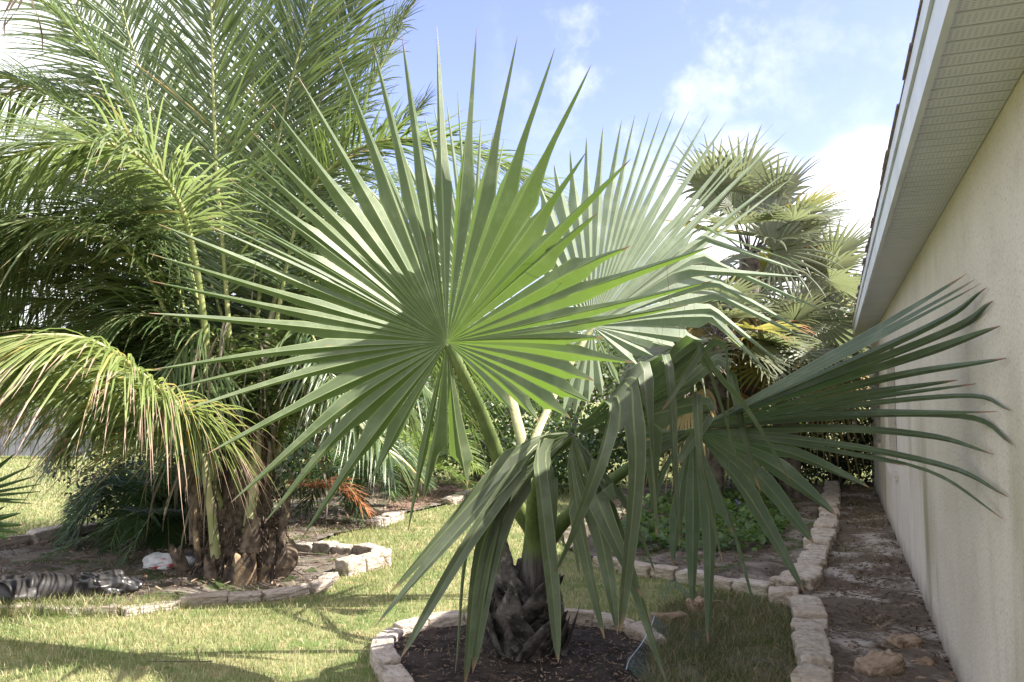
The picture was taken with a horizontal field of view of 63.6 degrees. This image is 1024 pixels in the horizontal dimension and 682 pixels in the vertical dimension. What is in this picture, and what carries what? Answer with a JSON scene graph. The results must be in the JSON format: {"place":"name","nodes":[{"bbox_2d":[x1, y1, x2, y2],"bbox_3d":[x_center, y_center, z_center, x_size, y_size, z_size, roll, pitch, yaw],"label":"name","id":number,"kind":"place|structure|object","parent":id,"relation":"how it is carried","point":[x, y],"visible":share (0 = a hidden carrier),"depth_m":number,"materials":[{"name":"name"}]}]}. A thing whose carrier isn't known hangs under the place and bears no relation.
{"place":"outdoors","nodes":[
{"label":"outdoors","id":0,"kind":"place"},
{"bbox_2d":[0,0,919,400],"label":"sky","id":1,"kind":"structure","parent":0,"point":[827,75],"materials":[{"name":"blue"}]},
{"bbox_2d":[0,401,945,681],"bbox_3d":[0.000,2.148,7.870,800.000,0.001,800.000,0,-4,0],"label":"lawn","id":2,"kind":"structure","parent":0,"point":[326,605],"depth_m":5.95,"materials":[{"name":"green plant"}]},
{"bbox_2d":[0,535,30,549],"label":"edging stone","id":3,"kind":"object","parent":2,"relation":"on","point":[15,539],"visible":0.59,"depth_m":8.70,"materials":[{"name":"beige stone"}]},
{"bbox_2d":[0,453,40,539],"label":"fan palm","id":4,"kind":"object","parent":2,"relation":"on","point":[5,516],"visible":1,"depth_m":5.86,"materials":[{"name":"green plant"}]},
{"bbox_2d":[0,407,90,457],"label":"board fence","id":5,"kind":"object","parent":2,"relation":"on","point":[12,451],"visible":0.16,"depth_m":21.86,"materials":[{"name":"grey wood"}]},
{"bbox_2d":[25,525,70,543],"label":"edging stone","id":6,"kind":"object","parent":2,"relation":"on","point":[42,534],"visible":0.38,"depth_m":8.98,"materials":[{"name":"beige stone"}]},
{"bbox_2d":[30,603,79,615],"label":"edging stone","id":7,"kind":"object","parent":2,"relation":"on","point":[45,607],"visible":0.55,"depth_m":6.09,"materials":[{"name":"beige stone"}]},
{"bbox_2d":[71,522,102,536],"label":"edging stone","id":8,"kind":"object","parent":2,"relation":"on","point":[84,529],"visible":0.22,"depth_m":9.52,"materials":[{"name":"beige stone"}]},
{"bbox_2d":[0,588,194,621],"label":"edging stones","id":9,"kind":"structure","parent":2,"relation":"on","point":[75,604],"depth_m":6.11,"materials":[{"name":"beige stone"}]},
{"bbox_2d":[77,604,122,615],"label":"edging stone","id":10,"kind":"object","parent":2,"relation":"on","point":[104,608],"visible":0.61,"depth_m":6.09,"materials":[{"name":"beige stone"}]},
{"bbox_2d":[121,600,179,616],"bbox_3d":[-2.715,2.010,6.196,0.403,0.070,0.122,3,-2,-37],"label":"edging stone","id":11,"kind":"object","parent":2,"relation":"on","point":[135,609],"visible":0.74,"depth_m":6.14,"materials":[{"name":"beige stone"}]},
{"bbox_2d":[176,590,229,607],"bbox_3d":[-2.399,2.014,6.426,0.402,0.094,0.156,-2,0,-19],"label":"edging stone","id":12,"kind":"object","parent":2,"relation":"on","point":[206,598],"visible":0.77,"depth_m":6.38,"materials":[{"name":"beige stone"}]},
{"bbox_2d":[228,590,261,603],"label":"edging stone","id":13,"kind":"object","parent":2,"relation":"on","point":[244,596],"visible":0.85,"depth_m":6.46,"materials":[{"name":"beige stone"}]},
{"bbox_2d":[262,583,310,601],"bbox_3d":[-1.811,2.031,6.634,0.393,0.090,0.124,1,-1,-39],"label":"edging stone","id":14,"kind":"object","parent":2,"relation":"on","point":[289,591],"visible":0.95,"depth_m":6.59,"materials":[{"name":"beige stone"}]},
{"bbox_2d":[295,541,312,552],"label":"edging stone","id":15,"kind":"object","parent":2,"relation":"on","point":[306,546],"visible":0.4,"depth_m":8.41,"materials":[{"name":"beige stone"}]},
{"bbox_2d":[306,578,331,593],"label":"edging stone","id":16,"kind":"object","parent":2,"relation":"on","point":[317,585],"visible":0.8,"depth_m":6.84,"materials":[{"name":"beige stone"}]},
{"bbox_2d":[312,540,338,553],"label":"edging stone","id":17,"kind":"object","parent":2,"relation":"on","point":[322,546],"visible":0.59,"depth_m":8.36,"materials":[{"name":"beige stone"}]},
{"bbox_2d":[332,543,352,554],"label":"edging stone","id":18,"kind":"object","parent":2,"relation":"on","point":[340,548],"visible":0.55,"depth_m":8.26,"materials":[{"name":"beige stone"}]},
{"bbox_2d":[335,554,365,575],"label":"edging stone","id":19,"kind":"object","parent":2,"relation":"on","point":[351,564],"visible":0.86,"depth_m":7.49,"materials":[{"name":"beige stone"}]},
{"bbox_2d":[353,542,385,554],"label":"edging stone","id":20,"kind":"object","parent":2,"relation":"on","point":[363,548],"visible":0.41,"depth_m":8.15,"materials":[{"name":"beige stone"}]},
{"bbox_2d":[359,552,385,571],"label":"edging stone","id":21,"kind":"object","parent":2,"relation":"on","point":[375,560],"visible":0.73,"depth_m":7.69,"materials":[{"name":"beige stone"}]},
{"bbox_2d":[365,516,389,528],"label":"edging stone","id":22,"kind":"object","parent":2,"relation":"on","point":[378,521],"visible":0.89,"depth_m":10.20,"materials":[{"name":"beige stone"}]},
{"bbox_2d":[370,548,391,566],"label":"edging stone","id":23,"kind":"object","parent":2,"relation":"on","point":[386,552],"visible":0.55,"depth_m":7.88,"materials":[{"name":"beige stone"}]},
{"bbox_2d":[369,635,393,663],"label":"edging stone","id":24,"kind":"object","parent":2,"relation":"on","point":[385,641],"visible":0.42,"depth_m":5.12,"materials":[{"name":"beige stone"}]},
{"bbox_2d":[370,646,400,679],"bbox_3d":[-0.743,1.887,4.835,0.146,0.137,0.266,1,-3,-18],"label":"edging stone","id":25,"kind":"object","parent":2,"relation":"on","point":[382,655],"visible":0.73,"depth_m":4.78,"materials":[{"name":"beige stone"}]},
{"bbox_2d":[375,627,404,642],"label":"edging stone","id":26,"kind":"object","parent":2,"relation":"on","point":[397,633],"visible":0.45,"depth_m":5.34,"materials":[{"name":"beige stone"}]},
{"bbox_2d":[381,511,404,523],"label":"edging stone","id":27,"kind":"object","parent":2,"relation":"on","point":[394,516],"visible":0.71,"depth_m":10.62,"materials":[{"name":"beige stone"}]},
{"bbox_2d":[377,664,409,681],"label":"edging stone","id":28,"kind":"object","parent":2,"relation":"on","point":[386,671],"visible":0.66,"depth_m":4.59,"materials":[{"name":"beige stone"}]},
{"bbox_2d":[307,428,489,496],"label":"feather palm","id":29,"kind":"object","parent":2,"relation":"on","point":[472,465],"visible":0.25,"depth_m":12.91,"materials":[{"name":"green plant"}]},
{"bbox_2d":[275,369,521,478],"bbox_3d":[-2.735,1.357,17.110,6.221,2.976,4.862,0,-4,0],"label":"shrub","id":30,"kind":"object","parent":2,"relation":"on","point":[422,398],"visible":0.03,"depth_m":16.57,"materials":[{"name":"green plant"}]},
{"bbox_2d":[384,675,413,681],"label":"edging stone","id":31,"kind":"object","parent":2,"relation":"on","point":[406,678],"visible":1,"depth_m":4.37,"materials":[{"name":"beige stone"}]},
{"bbox_2d":[392,617,429,633],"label":"edging stone","id":32,"kind":"object","parent":2,"relation":"on","point":[408,625],"visible":0.45,"depth_m":5.50,"materials":[{"name":"beige stone"}]},
{"bbox_2d":[386,485,463,509],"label":"mulch","id":33,"kind":"object","parent":2,"relation":"on","point":[429,497],"visible":0.48,"depth_m":12.78,"materials":[{"name":"brown wood"}]},
{"bbox_2d":[428,610,465,627],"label":"edging stone","id":34,"kind":"object","parent":2,"relation":"on","point":[444,618],"visible":0.48,"depth_m":5.66,"materials":[{"name":"beige stone"}]},
{"bbox_2d":[441,494,465,504],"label":"edging stone","id":35,"kind":"object","parent":2,"relation":"on","point":[454,498],"visible":0.84,"depth_m":12.46,"materials":[{"name":"beige stone"}]},
{"bbox_2d":[347,369,623,484],"bbox_3d":[-0.417,1.556,15.770,6.160,2.395,4.126,2,-4,-22],"label":"shrub","id":36,"kind":"object","parent":2,"relation":"on","point":[504,429],"visible":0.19,"depth_m":15.62,"materials":[{"name":"green plant"}]},
{"bbox_2d":[394,624,651,681],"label":"palm bed soil","id":37,"kind":"object","parent":2,"relation":"on","point":[414,659],"visible":0.57,"depth_m":4.92,"materials":[{"name":"brown soil"}]},
{"bbox_2d":[147,27,1011,681],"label":"fan palm","id":38,"kind":"object","parent":37,"relation":"on","point":[487,249],"visible":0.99,"depth_m":4.66,"materials":[{"name":"green plant"}]},
{"bbox_2d":[426,324,647,431],"bbox_3d":[1.570,1.352,27.047,8.297,4.407,9.666,-3,-5,38],"label":"tree","id":39,"kind":"object","parent":2,"relation":"on","point":[603,364],"visible":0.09,"depth_m":25.80,"materials":[{"name":"green plant"}]},
{"bbox_2d":[564,608,594,626],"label":"edging stone","id":40,"kind":"object","parent":2,"relation":"on","point":[586,615],"visible":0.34,"depth_m":5.73,"materials":[{"name":"beige stone"}]},
{"bbox_2d":[503,332,688,420],"bbox_3d":[4.426,1.520,30.122,11.181,4.494,10.516,0,-4,0],"label":"tree","id":41,"kind":"object","parent":2,"relation":"on","point":[606,391],"visible":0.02,"depth_m":27.67,"materials":[{"name":"green plant"}]},
{"bbox_2d":[592,556,617,571],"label":"edging stone","id":42,"kind":"object","parent":2,"relation":"on","point":[596,563],"visible":0.33,"depth_m":7.75,"materials":[{"name":"beige stone"}]},
{"bbox_2d":[592,612,633,631],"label":"edging stone","id":43,"kind":"object","parent":2,"relation":"on","point":[607,619],"visible":0.51,"depth_m":5.63,"materials":[{"name":"beige stone"}]},
{"bbox_2d":[618,560,654,577],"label":"edging stone","id":44,"kind":"object","parent":2,"relation":"on","point":[642,569],"visible":0.43,"depth_m":7.39,"materials":[{"name":"beige stone"}]},
{"bbox_2d":[624,621,654,640],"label":"edging stone","id":45,"kind":"object","parent":2,"relation":"on","point":[635,630],"visible":0.45,"depth_m":5.43,"materials":[{"name":"beige stone"}]},
{"bbox_2d":[650,564,677,580],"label":"edging stone","id":46,"kind":"object","parent":2,"relation":"on","point":[664,571],"visible":0.8,"depth_m":7.29,"materials":[{"name":"beige stone"}]},
{"bbox_2d":[675,568,703,585],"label":"edging stone","id":47,"kind":"object","parent":2,"relation":"on","point":[681,576],"visible":0.6,"depth_m":7.12,"materials":[{"name":"beige stone"}]},
{"bbox_2d":[703,575,735,591],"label":"edging stone","id":48,"kind":"object","parent":2,"relation":"on","point":[722,581],"visible":0.41,"depth_m":6.88,"materials":[{"name":"beige stone"}]},
{"bbox_2d":[731,578,774,597],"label":"edging stone","id":49,"kind":"object","parent":2,"relation":"on","point":[759,587],"visible":0.55,"depth_m":6.69,"materials":[{"name":"beige stone"}]},
{"bbox_2d":[770,574,802,593],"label":"edging stone","id":50,"kind":"object","parent":2,"relation":"on","point":[783,580],"visible":0.35,"depth_m":6.63,"materials":[{"name":"beige stone"}]},
{"bbox_2d":[727,406,873,486],"bbox_3d":[6.314,1.718,15.188,5.034,1.994,4.506,-2,-5,30],"label":"shrub","id":51,"kind":"object","parent":2,"relation":"on","point":[842,463],"visible":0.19,"depth_m":14.94,"materials":[{"name":"green plant"}]},
{"bbox_2d":[780,568,822,589],"bbox_3d":[2.398,2.004,6.833,0.276,0.176,0.303,-1,-3,40],"label":"edging stone","id":52,"kind":"object","parent":2,"relation":"on","point":[812,580],"visible":0.41,"depth_m":6.76,"materials":[{"name":"beige stone"}]},
{"bbox_2d":[790,595,823,614],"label":"edging stone","id":53,"kind":"object","parent":2,"relation":"on","point":[808,600],"visible":0.41,"depth_m":5.90,"materials":[{"name":"beige stone"}]},
{"bbox_2d":[794,563,823,582],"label":"edging stone","id":54,"kind":"object","parent":2,"relation":"on","point":[806,567],"visible":0.28,"depth_m":7.05,"materials":[{"name":"beige stone"}]},
{"bbox_2d":[797,559,822,566],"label":"edging stone","id":55,"kind":"object","parent":2,"relation":"on","point":[816,562],"visible":0.29,"depth_m":7.23,"materials":[{"name":"beige stone"}]},
{"bbox_2d":[792,603,828,625],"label":"edging stone","id":56,"kind":"object","parent":2,"relation":"on","point":[802,611],"visible":0.5,"depth_m":5.60,"materials":[{"name":"beige stone"}]},
{"bbox_2d":[795,624,825,633],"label":"edging stone","id":57,"kind":"object","parent":2,"relation":"on","point":[804,628],"visible":0.3,"depth_m":5.25,"materials":[{"name":"beige stone"}]},
{"bbox_2d":[790,667,833,681],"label":"edging stone","id":58,"kind":"object","parent":2,"relation":"on","point":[801,674],"visible":1,"depth_m":4.30,"materials":[{"name":"beige stone"}]},
{"bbox_2d":[794,638,831,663],"bbox_3d":[1.790,1.876,4.912,0.206,0.168,0.193,1,-2,18],"label":"edging stone","id":59,"kind":"object","parent":2,"relation":"on","point":[809,643],"visible":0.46,"depth_m":4.88,"materials":[{"name":"beige stone"}]},
{"bbox_2d":[799,551,826,567],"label":"edging stone","id":60,"kind":"object","parent":2,"relation":"on","point":[816,555],"visible":0.45,"depth_m":7.66,"materials":[{"name":"beige stone"}]},
{"bbox_2d":[797,648,833,678],"bbox_3d":[1.724,1.856,4.685,0.196,0.178,0.251,-1,-7,16],"label":"edging stone","id":61,"kind":"object","parent":2,"relation":"on","point":[816,656],"visible":0.64,"depth_m":4.61,"materials":[{"name":"beige stone"}]},
{"bbox_2d":[803,535,831,550],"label":"edging stone","id":62,"kind":"object","parent":2,"relation":"on","point":[819,540],"visible":0.45,"depth_m":8.40,"materials":[{"name":"beige stone"}]},
{"bbox_2d":[806,543,828,556],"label":"edging stone","id":63,"kind":"object","parent":2,"relation":"on","point":[809,546],"visible":0.46,"depth_m":8.14,"materials":[{"name":"beige stone"}]},
{"bbox_2d":[811,527,836,540],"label":"edging stone","id":64,"kind":"object","parent":2,"relation":"on","point":[815,530],"visible":0.45,"depth_m":9.02,"materials":[{"name":"beige stone"}]},
{"bbox_2d":[814,521,834,528],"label":"edging stone","id":65,"kind":"object","parent":2,"relation":"on","point":[823,524],"visible":0.38,"depth_m":9.44,"materials":[{"name":"beige stone"}]},
{"bbox_2d":[802,271,868,442],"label":"cabbage palm","id":66,"kind":"object","parent":2,"relation":"on","point":[849,304],"visible":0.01,"depth_m":23.78,"materials":[{"name":"green plant"}]},
{"bbox_2d":[799,481,958,681],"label":"side strip soil","id":67,"kind":"structure","parent":2,"relation":"on","point":[931,673],"depth_m":6.27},
{"bbox_2d":[826,594,875,617],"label":"dry twigs","id":68,"kind":"object","parent":67,"relation":"on","point":[852,607],"visible":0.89,"depth_m":5.95,"materials":[{"name":"brown wood"}]},
{"bbox_2d":[829,610,912,633],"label":"dry twigs","id":69,"kind":"object","parent":67,"relation":"on","point":[853,624],"visible":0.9,"depth_m":5.52,"materials":[{"name":"brown wood"}]},
{"bbox_2d":[826,583,922,605],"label":"dry twigs","id":70,"kind":"object","parent":67,"relation":"on","point":[867,593],"visible":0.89,"depth_m":6.52,"materials":[{"name":"brown wood"}]},
{"bbox_2d":[852,649,905,676],"bbox_3d":[2.093,1.867,4.684,0.304,0.172,0.201,-9,1,-18],"label":"loose rock","id":71,"kind":"object","parent":67,"relation":"on","point":[872,663],"visible":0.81,"depth_m":4.63,"materials":[{"name":"beige stone"}]},
{"bbox_2d":[861,612,935,636],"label":"dry twigs","id":72,"kind":"object","parent":67,"relation":"on","point":[903,622],"visible":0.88,"depth_m":5.68,"materials":[{"name":"brown wood"}]},
{"bbox_2d":[886,633,922,648],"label":"loose rock","id":73,"kind":"object","parent":67,"relation":"on","point":[903,640],"visible":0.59,"depth_m":5.14,"materials":[{"name":"beige stone"}]},
{"bbox_2d":[909,656,936,665],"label":"loose rock","id":74,"kind":"object","parent":67,"relation":"on","point":[926,660],"visible":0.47,"depth_m":4.81,"materials":[{"name":"beige stone"}]},
{"bbox_2d":[851,0,1023,681],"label":"house","id":75,"kind":"structure","parent":2,"relation":"on","point":[949,207],"depth_m":3.61,"materials":[{"name":"paint"}]},
{"bbox_2d":[0,480,956,681],"bbox_3d":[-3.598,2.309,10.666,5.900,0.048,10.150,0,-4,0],"label":"bed soil","id":76,"kind":"structure","parent":0,"point":[210,586],"depth_m":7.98,"materials":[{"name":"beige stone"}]},
{"bbox_2d":[0,577,29,604],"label":"nursery pot","id":77,"kind":"object","parent":76,"relation":"on","point":[15,586],"visible":0.21,"depth_m":6.15,"materials":[{"name":"plastic"}]},
{"bbox_2d":[0,575,41,603],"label":"plastic bag","id":78,"kind":"object","parent":76,"relation":"on","point":[5,591],"visible":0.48,"depth_m":6.19,"materials":[{"name":"white plastic"}]},
{"bbox_2d":[29,572,75,602],"bbox_3d":[-3.564,1.910,6.406,0.300,0.252,0.284,2,-4,-25],"label":"nursery pot","id":79,"kind":"object","parent":76,"relation":"on","point":[47,584],"visible":0.87,"depth_m":6.33,"materials":[{"name":"plastic"}]},
{"bbox_2d":[74,569,144,596],"bbox_3d":[-3.257,1.930,6.617,0.590,0.203,0.298,1,-4,-9],"label":"plastic bag","id":80,"kind":"object","parent":76,"relation":"on","point":[113,580],"visible":0.83,"depth_m":6.55,"materials":[{"name":"black plastic"}]},
{"bbox_2d":[38,457,221,569],"bbox_3d":[-3.982,1.859,9.065,2.322,1.281,3.202,0,-4,0],"label":"feather palm","id":81,"kind":"object","parent":76,"relation":"on","point":[84,503],"visible":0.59,"depth_m":8.60,"materials":[{"name":"green plant"}]},
{"bbox_2d":[142,552,172,569],"bbox_3d":[-3.243,2.038,7.638,0.370,0.159,0.215,0,-4,6],"label":"plastic bag","id":82,"kind":"object","parent":76,"relation":"on","point":[159,560],"visible":0.81,"depth_m":7.56,"materials":[{"name":"white plastic"}]},
{"bbox_2d":[44,445,315,539],"bbox_3d":[-4.166,1.689,10.268,3.057,1.365,2.427,4,-5,-44],"label":"shrub","id":83,"kind":"object","parent":76,"relation":"on","point":[133,461],"visible":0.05,"depth_m":9.88,"materials":[{"name":"green plant"}]},
{"bbox_2d":[118,411,356,496],"bbox_3d":[-4.717,1.435,14.365,4.535,2.442,4.135,-3,-5,36],"label":"shrub","id":84,"kind":"object","parent":76,"relation":"on","point":[291,442],"visible":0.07,"depth_m":13.79,"materials":[{"name":"green plant"}]},
{"bbox_2d":[0,0,582,585],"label":"feather palm","id":85,"kind":"object","parent":76,"relation":"on","point":[124,342],"visible":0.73,"depth_m":7.24,"materials":[{"name":"green plant"}]},
{"bbox_2d":[318,572,339,584],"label":"edging stone","id":86,"kind":"object","parent":76,"relation":"on","point":[334,576],"visible":0.66,"depth_m":7.13,"materials":[{"name":"beige stone"}]},
{"bbox_2d":[274,438,435,529],"bbox_3d":[-2.148,1.918,11.125,2.370,1.278,2.492,-3,-5,36],"label":"feather palm","id":87,"kind":"object","parent":76,"relation":"on","point":[354,503],"visible":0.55,"depth_m":10.50,"materials":[{"name":"green plant"}]},
{"bbox_2d":[0,481,897,635],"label":"bed weeds","id":88,"kind":"object","parent":76,"relation":"on","point":[846,502],"visible":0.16,"depth_m":9.41,"materials":[{"name":"green plant"}]},
{"bbox_2d":[563,479,823,581],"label":"bed soil","id":89,"kind":"structure","parent":0,"point":[752,565],"depth_m":8.31,"materials":[{"name":"brown soil"}]},
{"bbox_2d":[512,374,769,497],"bbox_3d":[2.294,1.524,14.335,4.579,2.261,5.005,0,-4,0],"label":"shrub","id":90,"kind":"object","parent":89,"relation":"on","point":[589,444],"visible":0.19,"depth_m":13.98,"materials":[{"name":"green plant"}]},
{"bbox_2d":[618,474,792,551],"bbox_3d":[2.792,2.233,11.304,2.009,0.391,6.893,-1,-4,20],"label":"ground cover","id":91,"kind":"object","parent":89,"relation":"on","point":[741,513],"visible":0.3,"depth_m":9.44,"materials":[{"name":"green plant"}]},
{"bbox_2d":[606,269,826,496],"bbox_3d":[3.115,0.639,12.368,3.510,4.001,3.312,0,-4,0],"label":"cabbage palm","id":92,"kind":"object","parent":89,"relation":"on","point":[777,336],"visible":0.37,"depth_m":12.02,"materials":[{"name":"green plant"}]},
{"bbox_2d":[629,125,861,490],"bbox_3d":[3.944,-0.397,13.422,4.507,5.857,4.051,0,-4,0],"label":"cabbage palm","id":93,"kind":"object","parent":89,"relation":"on","point":[779,220],"visible":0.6,"depth_m":12.97,"materials":[{"name":"green plant"}]},
{"bbox_2d":[689,215,873,489],"bbox_3d":[5.170,0.224,15.069,4.488,5.066,3.887,0,-4,0],"label":"cabbage palm","id":94,"kind":"object","parent":89,"relation":"on","point":[847,248],"visible":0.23,"depth_m":14.24,"materials":[{"name":"green plant"}]},
{"bbox_2d":[689,277,873,498],"bbox_3d":[4.186,0.719,12.863,3.000,3.550,2.953,0,-4,0],"label":"cabbage palm","id":95,"kind":"object","parent":89,"relation":"on","point":[803,313],"visible":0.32,"depth_m":12.64,"materials":[{"name":"green plant"}]},
{"bbox_2d":[627,582,797,681],"bbox_3d":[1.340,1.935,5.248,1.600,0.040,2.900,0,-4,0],"label":"weedy ground","id":96,"kind":"structure","parent":0,"point":[732,659],"depth_m":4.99,"materials":[{"name":"green plant"}]},
{"bbox_2d":[640,630,666,645],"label":"edging stone","id":97,"kind":"object","parent":96,"relation":"on","point":[657,639],"visible":0.38,"depth_m":5.26,"materials":[{"name":"beige stone"}]},
{"bbox_2d":[649,612,664,626],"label":"loose rock","id":98,"kind":"object","parent":96,"relation":"on","point":[657,614],"visible":0.45,"depth_m":5.75,"materials":[{"name":"beige stone"}]},
{"bbox_2d":[626,615,715,681],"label":"wire netting","id":99,"kind":"object","parent":96,"relation":"on","point":[663,628],"visible":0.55,"depth_m":4.95,"materials":[{"name":"grey metal"}]},
{"bbox_2d":[661,611,688,623],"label":"loose rock","id":100,"kind":"object","parent":96,"relation":"on","point":[675,614],"visible":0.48,"depth_m":5.75,"materials":[{"name":"beige stone"}]},
{"bbox_2d":[660,578,714,597],"bbox_3d":[1.382,1.952,6.485,0.455,0.102,0.361,0,-4,0],"label":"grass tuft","id":101,"kind":"object","parent":96,"relation":"on","point":[676,582],"visible":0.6,"depth_m":6.48,"materials":[{"name":"green plant"}]},
{"bbox_2d":[685,596,704,614],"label":"loose rock","id":102,"kind":"object","parent":96,"relation":"on","point":[699,601],"visible":0.43,"depth_m":5.95,"materials":[{"name":"beige stone"}]},
{"bbox_2d":[768,586,798,607],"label":"edging stone","id":103,"kind":"object","parent":96,"relation":"on","point":[779,594],"visible":0.45,"depth_m":6.19,"materials":[{"name":"beige stone"}]},
{"bbox_2d":[790,618,829,636],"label":"edging stone","id":104,"kind":"object","parent":96,"relation":"on","point":[812,622],"visible":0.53,"depth_m":5.42,"materials":[{"name":"beige stone"}]},
{"bbox_2d":[791,631,828,654],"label":"edging stone","id":105,"kind":"object","parent":96,"relation":"on","point":[819,636],"visible":0.41,"depth_m":5.07,"materials":[{"name":"beige stone"}]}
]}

